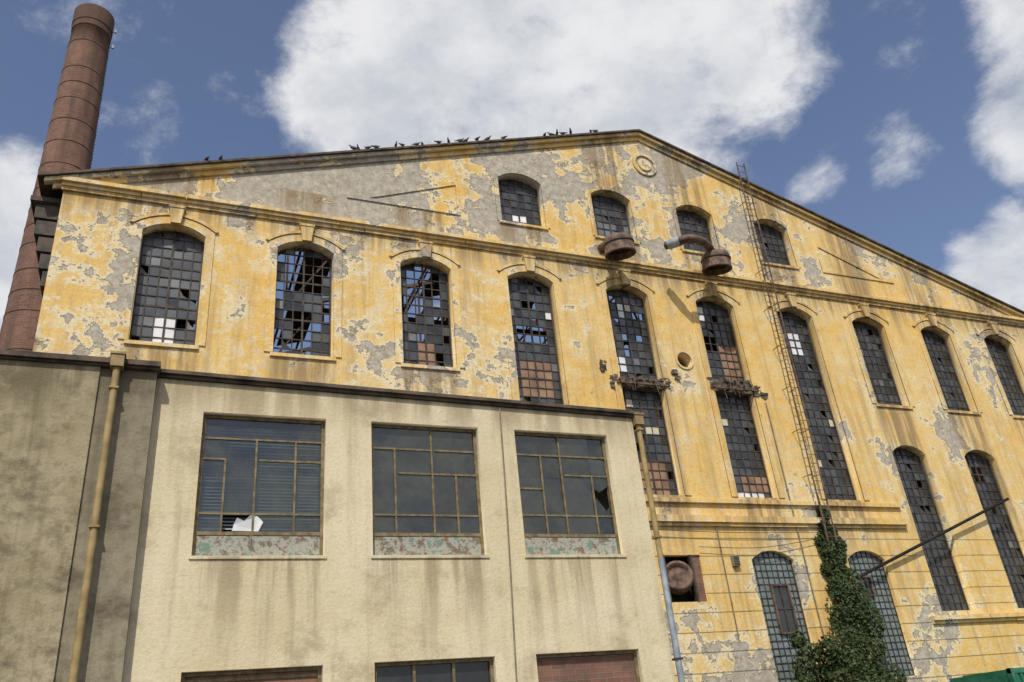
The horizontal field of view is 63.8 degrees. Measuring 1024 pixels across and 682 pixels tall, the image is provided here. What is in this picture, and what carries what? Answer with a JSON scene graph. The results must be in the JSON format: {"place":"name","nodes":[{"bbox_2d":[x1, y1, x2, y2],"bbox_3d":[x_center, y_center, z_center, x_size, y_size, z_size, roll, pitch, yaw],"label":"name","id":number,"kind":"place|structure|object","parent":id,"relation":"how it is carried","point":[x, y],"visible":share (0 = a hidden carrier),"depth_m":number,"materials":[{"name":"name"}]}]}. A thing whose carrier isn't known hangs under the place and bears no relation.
{"place":"outdoors","nodes":[
{"label":"outdoors","id":0,"kind":"place"},
{"bbox_2d":[0,349,160,681],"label":"olive stucco building","id":1,"kind":"structure","parent":0,"point":[53,409],"depth_m":10.66,"materials":[{"name":"paint"}]},
{"bbox_2d":[68,351,125,681],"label":"downpipe","id":2,"kind":"object","parent":1,"relation":"attached to","point":[118,358],"visible":1,"depth_m":10.59,"materials":[{"name":"metal"}]},
{"bbox_2d":[222,474,607,531],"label":"walls","id":3,"kind":"structure","parent":0,"point":[601,496],"depth_m":15.32,"materials":[{"name":"black paint"}]},
{"bbox_2d":[0,0,1023,355],"label":"sky","id":4,"kind":"structure","parent":0,"point":[899,124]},
{"bbox_2d":[828,393,1023,577],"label":"window panes","id":5,"kind":"structure","parent":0,"point":[976,479],"depth_m":36.29,"materials":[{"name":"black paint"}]},
{"bbox_2d":[131,216,932,511],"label":"roof trusses","id":6,"kind":"object","parent":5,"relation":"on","point":[439,357],"visible":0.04,"depth_m":32.61,"materials":[{"name":"metal"}]},
{"bbox_2d":[37,129,1023,479],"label":"roof sheets","id":7,"kind":"object","parent":6,"relation":"on","point":[49,191],"visible":0.09,"depth_m":30.50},
{"bbox_2d":[949,667,1023,681],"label":"awning","id":8,"kind":"object","parent":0,"point":[1012,675],"visible":1,"depth_m":21.66,"materials":[{"name":"paint"}]},
{"label":"ground","id":9,"kind":"structure","parent":0,"visible":0},
{"bbox_2d":[0,3,116,350],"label":"brick chimney","id":10,"kind":"object","parent":9,"relation":"on","point":[70,141],"visible":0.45,"depth_m":49.10,"materials":[{"name":"brick"}]},
{"bbox_2d":[122,378,675,681],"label":"front wall","id":11,"kind":"structure","parent":9,"relation":"on","point":[348,609],"depth_m":12.14,"materials":[{"name":"beige paint"}]},
{"bbox_2d":[191,414,324,555],"bbox_3d":[-3.674,2.124,12.084,1.790,2.110,0.080,6,-29,-22],"label":"window","id":12,"kind":"structure","parent":11,"relation":"attached to","point":[269,479],"depth_m":12.07,"materials":[{"name":"grey glass"}]},
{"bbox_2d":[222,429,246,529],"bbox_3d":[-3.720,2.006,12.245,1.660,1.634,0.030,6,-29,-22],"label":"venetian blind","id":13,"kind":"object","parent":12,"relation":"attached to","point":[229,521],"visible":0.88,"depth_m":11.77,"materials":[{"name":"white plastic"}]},
{"bbox_2d":[232,515,262,530],"bbox_3d":[-3.773,2.601,11.738,0.420,0.230,0.020,6,-29,-22],"label":"torn curtain","id":14,"kind":"object","parent":12,"relation":"attached to","point":[241,525],"visible":1,"depth_m":11.73,"materials":[{"name":"white fabric"}]},
{"bbox_2d":[159,369,639,477],"bbox_3d":[-2.916,2.706,16.786,8.100,0.245,8.096,6,-29,-22],"label":"roof edge","id":15,"kind":"object","parent":11,"relation":"on","point":[316,386],"visible":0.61,"depth_m":13.29,"materials":[{"name":"metal"}]},
{"bbox_2d":[189,554,626,558],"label":"window sills","id":16,"kind":"structure","parent":11,"relation":"attached to","point":[388,556],"depth_m":12.20,"materials":[{"name":"beige paint"}]},
{"bbox_2d":[181,649,639,681],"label":"windows","id":17,"kind":"structure","parent":11,"relation":"attached to","point":[612,666],"depth_m":11.96,"materials":[{"name":"metal"}]},
{"bbox_2d":[371,424,484,554],"bbox_3d":[-1.361,2.357,13.004,1.790,2.110,0.080,6,-29,-22],"label":"window","id":18,"kind":"structure","parent":11,"relation":"attached to","point":[426,498],"depth_m":12.98,"materials":[{"name":"grey glass"}]},
{"bbox_2d":[499,408,517,681],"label":"facade cable","id":19,"kind":"object","parent":11,"relation":"attached to","point":[508,548],"visible":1,"depth_m":12.90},
{"bbox_2d":[514,432,620,554],"bbox_3d":[0.897,2.583,13.901,1.770,2.110,0.080,6,-29,-22],"label":"window","id":20,"kind":"structure","parent":11,"relation":"attached to","point":[561,486],"depth_m":13.88,"materials":[{"name":"grey glass"}]},
{"bbox_2d":[632,412,684,681],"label":"downpipe","id":21,"kind":"object","parent":11,"relation":"attached to","point":[637,420],"visible":0.99,"depth_m":13.86,"materials":[{"name":"metal"}]},
{"bbox_2d":[33,141,1023,681],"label":"front wall","id":22,"kind":"structure","parent":9,"relation":"on","point":[81,305],"depth_m":25.92,"materials":[{"name":"yellow paint"}]},
{"bbox_2d":[30,195,61,297],"bbox_3d":[-17.503,4.084,32.986,0.747,2.600,29.750,6,-29,-22],"label":"side eave chute","id":23,"kind":"object","parent":22,"relation":"attached to","point":[45,210],"visible":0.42,"depth_m":21.20,"materials":[{"name":"metal"}]},
{"bbox_2d":[117,216,214,345],"bbox_3d":[-8.930,-1.661,21.433,2.030,3.820,0.034,6,-29,-22],"label":"architrave","id":24,"kind":"object","parent":22,"relation":"attached to","point":[130,281],"visible":1,"depth_m":21.46,"materials":[{"name":"yellow paint"}]},
{"bbox_2d":[129,231,203,344],"bbox_3d":[-9.045,-1.411,21.659,1.570,3.620,0.080,6,-29,-22],"label":"steel window","id":25,"kind":"structure","parent":22,"relation":"attached to","point":[172,261],"depth_m":21.63,"materials":[{"name":"black glass"}]},
{"bbox_2d":[130,212,218,233],"bbox_3d":[-9.084,-3.249,22.222,2.230,0.460,0.062,6,-29,-22],"label":"hood mould","id":26,"kind":"object","parent":22,"relation":"attached to","point":[206,225],"visible":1,"depth_m":22.20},
{"bbox_2d":[273,248,331,356],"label":"steel window","id":27,"kind":"structure","parent":22,"relation":"attached to","point":[302,302],"depth_m":22.86,"materials":[{"name":"black glass"}]},
{"bbox_2d":[264,234,341,357],"bbox_3d":[-5.720,-1.338,22.710,2.030,3.820,0.034,6,-29,-22],"label":"architrave","id":28,"kind":"object","parent":22,"relation":"attached to","point":[277,242],"visible":1,"depth_m":22.73,"materials":[{"name":"yellow paint"}]},
{"bbox_2d":[266,231,345,250],"bbox_3d":[-5.874,-2.926,23.498,2.230,0.460,0.062,6,-29,-22],"label":"hood mould","id":29,"kind":"object","parent":22,"relation":"attached to","point":[333,242],"visible":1,"depth_m":23.62,"materials":[{"name":"yellow paint"}]},
{"bbox_2d":[347,181,460,214],"bbox_3d":[-3.353,-4.746,25.663,3.600,1.350,0.038,6,-29,-22],"label":"gable panel moulding","id":30,"kind":"object","parent":22,"relation":"attached to","point":[367,197],"visible":1,"depth_m":25.61,"materials":[{"name":"yellow paint"}]},
{"bbox_2d":[389,247,460,265],"bbox_3d":[-2.617,-2.599,24.794,2.230,0.460,0.062,6,-29,-22],"label":"hood mould","id":31,"kind":"object","parent":22,"relation":"attached to","point":[454,261],"visible":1,"depth_m":24.91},
{"bbox_2d":[400,264,452,366],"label":"steel window","id":32,"kind":"structure","parent":22,"relation":"attached to","point":[415,351],"depth_m":24.09,"materials":[{"name":"black glass"}]},
{"bbox_2d":[392,251,464,368],"bbox_3d":[-2.463,-1.011,24.005,2.030,3.820,0.034,6,-29,-22],"label":"architrave","id":33,"kind":"object","parent":22,"relation":"attached to","point":[398,259],"visible":1,"depth_m":24.02,"materials":[{"name":"yellow paint"}]},
{"bbox_2d":[498,180,540,225],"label":"steel window","id":34,"kind":"structure","parent":22,"relation":"attached to","point":[519,203],"depth_m":27.65,"materials":[{"name":"black glass"}]},
{"bbox_2d":[493,169,549,227],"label":"architrave","id":35,"kind":"object","parent":22,"relation":"attached to","point":[497,174],"visible":1,"depth_m":27.46,"materials":[{"name":"yellow paint"}]},
{"bbox_2d":[497,262,561,279],"bbox_3d":[0.547,-2.281,26.052,2.230,0.460,0.062,6,-29,-22],"label":"hood mould","id":36,"kind":"object","parent":22,"relation":"attached to","point":[536,265],"visible":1,"depth_m":26.19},
{"bbox_2d":[44,132,1023,317],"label":"raking cornice","id":37,"kind":"structure","parent":22,"relation":"attached to","point":[48,180],"depth_m":27.81,"materials":[{"name":"yellow paint"}]},
{"bbox_2d":[508,277,563,403],"bbox_3d":[0.747,1.142,24.685,1.570,7.190,0.080,6,-29,-22],"label":"steel window","id":38,"kind":"structure","parent":22,"relation":"attached to","point":[538,372],"depth_m":25.19,"materials":[{"name":"black glass"}]},
{"bbox_2d":[500,265,575,404],"bbox_3d":[0.861,0.893,24.459,2.030,7.390,0.034,6,-29,-22],"label":"architrave","id":39,"kind":"object","parent":22,"relation":"attached to","point":[509,271],"visible":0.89,"depth_m":25.06,"materials":[{"name":"yellow paint"}]},
{"bbox_2d":[61,175,1023,623],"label":"bands and keystones","id":40,"kind":"object","parent":22,"relation":"attached to","point":[181,203],"visible":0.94,"depth_m":25.55,"materials":[{"name":"yellow paint"}]},
{"bbox_2d":[591,195,630,236],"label":"steel window","id":41,"kind":"structure","parent":22,"relation":"attached to","point":[613,211],"depth_m":28.98,"materials":[{"name":"grey glass"}]},
{"bbox_2d":[586,186,640,242],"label":"architrave","id":42,"kind":"object","parent":22,"relation":"attached to","point":[590,205],"visible":1,"depth_m":28.73,"materials":[{"name":"yellow paint"}]},
{"bbox_2d":[597,232,635,260],"bbox_3d":[3.344,-3.103,26.903,1.020,0.850,1.572,0,-19,-24],"label":"duct hood","id":43,"kind":"object","parent":22,"relation":"attached to","point":[618,246],"visible":1,"depth_m":26.36,"materials":[{"name":"brown metal"}]},
{"bbox_2d":[596,275,654,291],"bbox_3d":[3.757,-1.959,27.329,2.230,0.460,0.062,6,-29,-22],"label":"hood mould","id":44,"kind":"object","parent":22,"relation":"attached to","point":[631,278],"visible":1,"depth_m":27.47,"materials":[{"name":"yellow paint"}]},
{"bbox_2d":[606,290,656,378],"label":"steel window","id":45,"kind":"structure","parent":22,"relation":"attached to","point":[624,306],"depth_m":26.84,"materials":[{"name":"black glass"}]},
{"bbox_2d":[614,374,670,394],"bbox_3d":[4.058,1.439,25.739,2.060,0.702,0.620,6,-29,-22],"label":"broken spandrel","id":46,"kind":"object","parent":22,"relation":"attached to","point":[641,384],"visible":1,"depth_m":25.73,"materials":[{"name":"brown brick"}]},
{"bbox_2d":[632,153,656,175],"bbox_3d":[4.898,-6.512,30.367,1.000,1.000,0.058,6,-29,-22],"label":"gable medallion ring","id":47,"kind":"object","parent":22,"relation":"attached to","point":[648,158],"visible":1,"depth_m":30.34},
{"bbox_2d":[638,159,650,170],"bbox_3d":[4.896,-6.510,30.371,0.540,0.540,0.048,6,-29,-22],"label":"gable medallion disc","id":48,"kind":"object","parent":22,"relation":"attached to","point":[644,164],"visible":1,"depth_m":30.33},
{"bbox_2d":[599,278,691,495],"bbox_3d":[4.072,1.215,25.736,2.030,7.390,0.034,6,-29,-22],"label":"architrave","id":49,"kind":"object","parent":22,"relation":"attached to","point":[604,286],"visible":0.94,"depth_m":25.99,"materials":[{"name":"yellow paint"}]},
{"bbox_2d":[623,390,678,494],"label":"steel window","id":50,"kind":"structure","parent":22,"relation":"attached to","point":[657,448],"depth_m":25.25,"materials":[{"name":"black glass"}]},
{"bbox_2d":[666,560,693,594],"bbox_3d":[4.650,6.640,23.096,0.880,0.880,0.420,-6,-37,1],"label":"extractor fan cowl","id":51,"kind":"object","parent":22,"relation":"attached to","point":[680,577],"visible":0.89,"depth_m":22.96,"materials":[{"name":"brown metal"}]},
{"bbox_2d":[599,359,767,399],"bbox_3d":[5.599,1.287,26.417,6.302,0.938,0.179,6,-29,-22],"label":"broken masonry","id":52,"kind":"object","parent":22,"relation":"attached to","point":[602,368],"visible":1,"depth_m":25.49,"materials":[{"name":"grey stone"}]},
{"bbox_2d":[675,350,693,369],"bbox_3d":[5.615,0.617,26.763,0.680,0.680,0.038,6,-29,-22],"label":"round opening ring","id":53,"kind":"object","parent":22,"relation":"attached to","point":[679,364],"visible":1,"depth_m":26.74,"materials":[{"name":"yellow paint"}]},
{"bbox_2d":[663,555,706,601],"bbox_3d":[4.760,6.794,23.343,1.270,1.320,0.620,6,-29,-22],"label":"fan opening frame","id":54,"kind":"object","parent":22,"relation":"on","point":[696,592],"visible":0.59,"depth_m":23.32,"materials":[{"name":"metal"}]},
{"bbox_2d":[676,210,711,251],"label":"steel window","id":55,"kind":"structure","parent":22,"relation":"attached to","point":[692,223],"depth_m":30.34,"materials":[{"name":"grey glass"}]},
{"bbox_2d":[671,201,722,248],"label":"architrave","id":56,"kind":"object","parent":22,"relation":"attached to","point":[682,203],"visible":0.96,"depth_m":30.10,"materials":[{"name":"yellow paint"}]},
{"bbox_2d":[664,234,732,275],"bbox_3d":[6.356,-2.900,27.674,2.450,0.963,1.063,13,-32,-33],"label":"duct hood","id":57,"kind":"object","parent":22,"relation":"attached to","point":[715,262],"visible":1,"depth_m":27.56,"materials":[{"name":"brown metal"}]},
{"bbox_2d":[686,287,739,302],"bbox_3d":[6.968,-1.636,28.606,2.230,0.460,0.062,6,-29,-22],"label":"hood mould","id":58,"kind":"object","parent":22,"relation":"attached to","point":[719,291],"visible":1,"depth_m":28.75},
{"bbox_2d":[696,301,743,381],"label":"steel window","id":59,"kind":"structure","parent":22,"relation":"attached to","point":[724,360],"depth_m":28.20,"materials":[{"name":"black glass"}]},
{"bbox_2d":[716,527,738,637],"bbox_3d":[6.163,6.862,23.536,0.036,3.100,0.036,6,-29,-22],"label":"facade conduit","id":60,"kind":"object","parent":22,"relation":"attached to","point":[727,582],"visible":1,"depth_m":23.49,"materials":[{"name":"grey metal"}]},
{"bbox_2d":[706,377,759,398],"bbox_3d":[7.237,1.633,27.073,2.012,0.850,0.620,6,-29,-22],"label":"broken spandrel","id":61,"kind":"object","parent":22,"relation":"attached to","point":[726,387],"visible":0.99,"depth_m":27.06,"materials":[{"name":"brown brick"}]},
{"bbox_2d":[650,529,818,532],"bbox_3d":[6.532,5.618,24.280,6.400,0.104,0.040,6,-29,-22],"label":"facade cable","id":62,"kind":"object","parent":22,"relation":"attached to","point":[744,532],"visible":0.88,"depth_m":24.45,"materials":[{"name":"metal"}]},
{"bbox_2d":[730,555,740,566],"bbox_3d":[6.505,6.397,23.908,0.220,0.300,0.125,6,-29,-22],"label":"junction box","id":63,"kind":"object","parent":22,"relation":"attached to","point":[735,560],"visible":1,"depth_m":23.86,"materials":[{"name":"metal"}]},
{"bbox_2d":[688,290,785,497],"bbox_3d":[7.282,1.538,27.013,2.030,7.390,0.034,6,-29,-22],"label":"architrave","id":64,"kind":"object","parent":22,"relation":"attached to","point":[694,297],"visible":1,"depth_m":26.89,"materials":[{"name":"yellow paint"}]},
{"bbox_2d":[716,395,771,497],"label":"steel window","id":65,"kind":"structure","parent":22,"relation":"attached to","point":[748,466],"depth_m":26.45,"materials":[{"name":"black glass"}]},
{"bbox_2d":[699,539,814,547],"bbox_3d":[7.397,6.014,24.453,4.402,0.306,0.040,6,-29,-22],"label":"facade cable","id":66,"kind":"object","parent":22,"relation":"attached to","point":[758,547],"visible":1,"depth_m":24.37,"materials":[{"name":"metal"}]},
{"bbox_2d":[754,224,789,265],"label":"steel window","id":67,"kind":"structure","parent":22,"relation":"attached to","point":[776,252],"depth_m":31.54,"materials":[{"name":"black glass"}]},
{"bbox_2d":[749,215,800,267],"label":"architrave","id":68,"kind":"object","parent":22,"relation":"attached to","point":[753,219],"visible":0.9,"depth_m":31.39,"materials":[{"name":"yellow paint"}]},
{"bbox_2d":[752,552,814,681],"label":"glass block window","id":69,"kind":"structure","parent":22,"relation":"attached to","point":[771,568],"depth_m":24.05,"materials":[{"name":"glass"}]},
{"bbox_2d":[736,162,837,540],"bbox_3d":[9.245,-0.297,28.683,0.777,14.701,0.459,6,-29,-22],"label":"roof ladder","id":70,"kind":"object","parent":22,"relation":"attached to","point":[780,345],"visible":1,"depth_m":28.05,"materials":[{"name":"brown metal"}]},
{"bbox_2d":[768,299,817,313],"bbox_3d":[10.169,-1.315,29.879,2.230,0.460,0.062,6,-29,-22],"label":"hood mould","id":71,"kind":"object","parent":22,"relation":"attached to","point":[799,302],"visible":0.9,"depth_m":30.06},
{"bbox_2d":[765,402,828,653],"bbox_3d":[8.799,5.939,25.240,0.040,8.800,0.040,6,-29,-22],"label":"facade conduit","id":72,"kind":"object","parent":22,"relation":"attached to","point":[796,527],"visible":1,"depth_m":25.32,"materials":[{"name":"grey metal"}]},
{"bbox_2d":[777,312,856,499],"bbox_3d":[10.368,2.109,28.512,1.570,7.190,0.080,6,-29,-22],"label":"steel window","id":73,"kind":"structure","parent":22,"relation":"attached to","point":[837,482],"depth_m":28.43,"materials":[{"name":"black glass"}]},
{"bbox_2d":[770,301,869,500],"bbox_3d":[10.483,1.859,28.286,2.030,7.390,0.034,6,-29,-22],"label":"architrave","id":74,"kind":"object","parent":22,"relation":"attached to","point":[812,315],"visible":0.93,"depth_m":28.17,"materials":[{"name":"yellow paint"}]},
{"bbox_2d":[769,576,875,634],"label":"casements","id":75,"kind":"object","parent":22,"relation":"attached to","point":[784,610],"visible":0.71,"depth_m":24.06,"materials":[{"name":"metal"}]},
{"bbox_2d":[814,243,893,283],"bbox_3d":[13.486,-3.055,32.360,3.600,1.350,0.038,6,-29,-22],"label":"gable panel moulding","id":76,"kind":"object","parent":22,"relation":"attached to","point":[879,279],"visible":1,"depth_m":32.12,"materials":[{"name":"yellow paint"}]},
{"bbox_2d":[814,495,907,681],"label":"climbing ivy","id":77,"kind":"object","parent":22,"relation":"attached to","point":[835,571],"visible":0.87,"depth_m":24.40,"materials":[{"name":"green plant"}]},
{"bbox_2d":[843,309,888,322],"bbox_3d":[13.379,-0.992,31.156,2.230,0.460,0.062,6,-29,-22],"label":"hood mould","id":78,"kind":"object","parent":22,"relation":"attached to","point":[871,312],"visible":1,"depth_m":31.31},
{"bbox_2d":[852,321,901,405],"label":"steel window","id":79,"kind":"structure","parent":22,"relation":"attached to","point":[885,390],"depth_m":30.64,"materials":[{"name":"black glass"}]},
{"bbox_2d":[846,312,914,406],"bbox_3d":[13.533,0.596,30.367,2.030,3.820,0.034,6,-29,-22],"label":"architrave","id":80,"kind":"object","parent":22,"relation":"attached to","point":[850,318],"visible":1,"depth_m":30.36,"materials":[{"name":"yellow paint"}]},
{"bbox_2d":[848,551,914,676],"bbox_3d":[11.220,8.329,25.263,1.580,3.760,0.080,6,-29,-22],"label":"glass block window","id":81,"kind":"structure","parent":22,"relation":"attached to","point":[860,562],"depth_m":25.38,"materials":[{"name":"glass"}]},
{"bbox_2d":[892,448,969,610],"bbox_3d":[13.968,6.274,27.841,1.570,5.640,0.080,6,-29,-22],"label":"steel window","id":82,"kind":"structure","parent":22,"relation":"attached to","point":[944,575],"depth_m":27.79,"materials":[{"name":"black glass"}]},
{"bbox_2d":[856,498,1008,578],"bbox_3d":[14.065,6.425,27.150,7.734,2.705,0.100,5,-29,-20],"label":"diagonal pipe","id":83,"kind":"object","parent":22,"relation":"attached to","point":[930,539],"visible":0.88,"depth_m":26.93,"materials":[{"name":"grey metal"}]},
{"bbox_2d":[912,318,954,331],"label":"hood mould","id":84,"kind":"object","parent":22,"relation":"attached to","point":[926,319],"visible":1,"depth_m":32.58,"materials":[{"name":"yellow paint"}]},
{"bbox_2d":[921,330,969,410],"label":"steel window","id":85,"kind":"structure","parent":22,"relation":"attached to","point":[945,372],"depth_m":31.93,"materials":[{"name":"black glass"}]},
{"bbox_2d":[914,321,982,412],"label":"architrave","id":86,"kind":"object","parent":22,"relation":"attached to","point":[920,326],"visible":1,"depth_m":31.64,"materials":[{"name":"yellow paint"}]},
{"bbox_2d":[964,452,1023,607],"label":"steel window","id":87,"kind":"structure","parent":22,"relation":"attached to","point":[1002,531],"depth_m":29.20,"materials":[{"name":"black glass"}]},
{"bbox_2d":[976,327,1014,339],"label":"hood mould","id":88,"kind":"object","parent":22,"relation":"attached to","point":[987,328],"visible":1,"depth_m":33.84,"materials":[{"name":"yellow paint"}]},
{"bbox_2d":[978,329,1023,414],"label":"architrave","id":89,"kind":"object","parent":22,"relation":"attached to","point":[983,335],"visible":1,"depth_m":33.01,"materials":[{"name":"yellow paint"}]},
{"bbox_2d":[984,338,1023,415],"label":"steel window","id":90,"kind":"structure","parent":22,"relation":"attached to","point":[1010,383],"depth_m":33.27,"materials":[{"name":"black glass"}]},
{"bbox_2d":[788,630,894,681],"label":"bush","id":91,"kind":"object","parent":9,"relation":"on","point":[839,665],"visible":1,"depth_m":22.04,"materials":[{"name":"green plant"}]}
]}

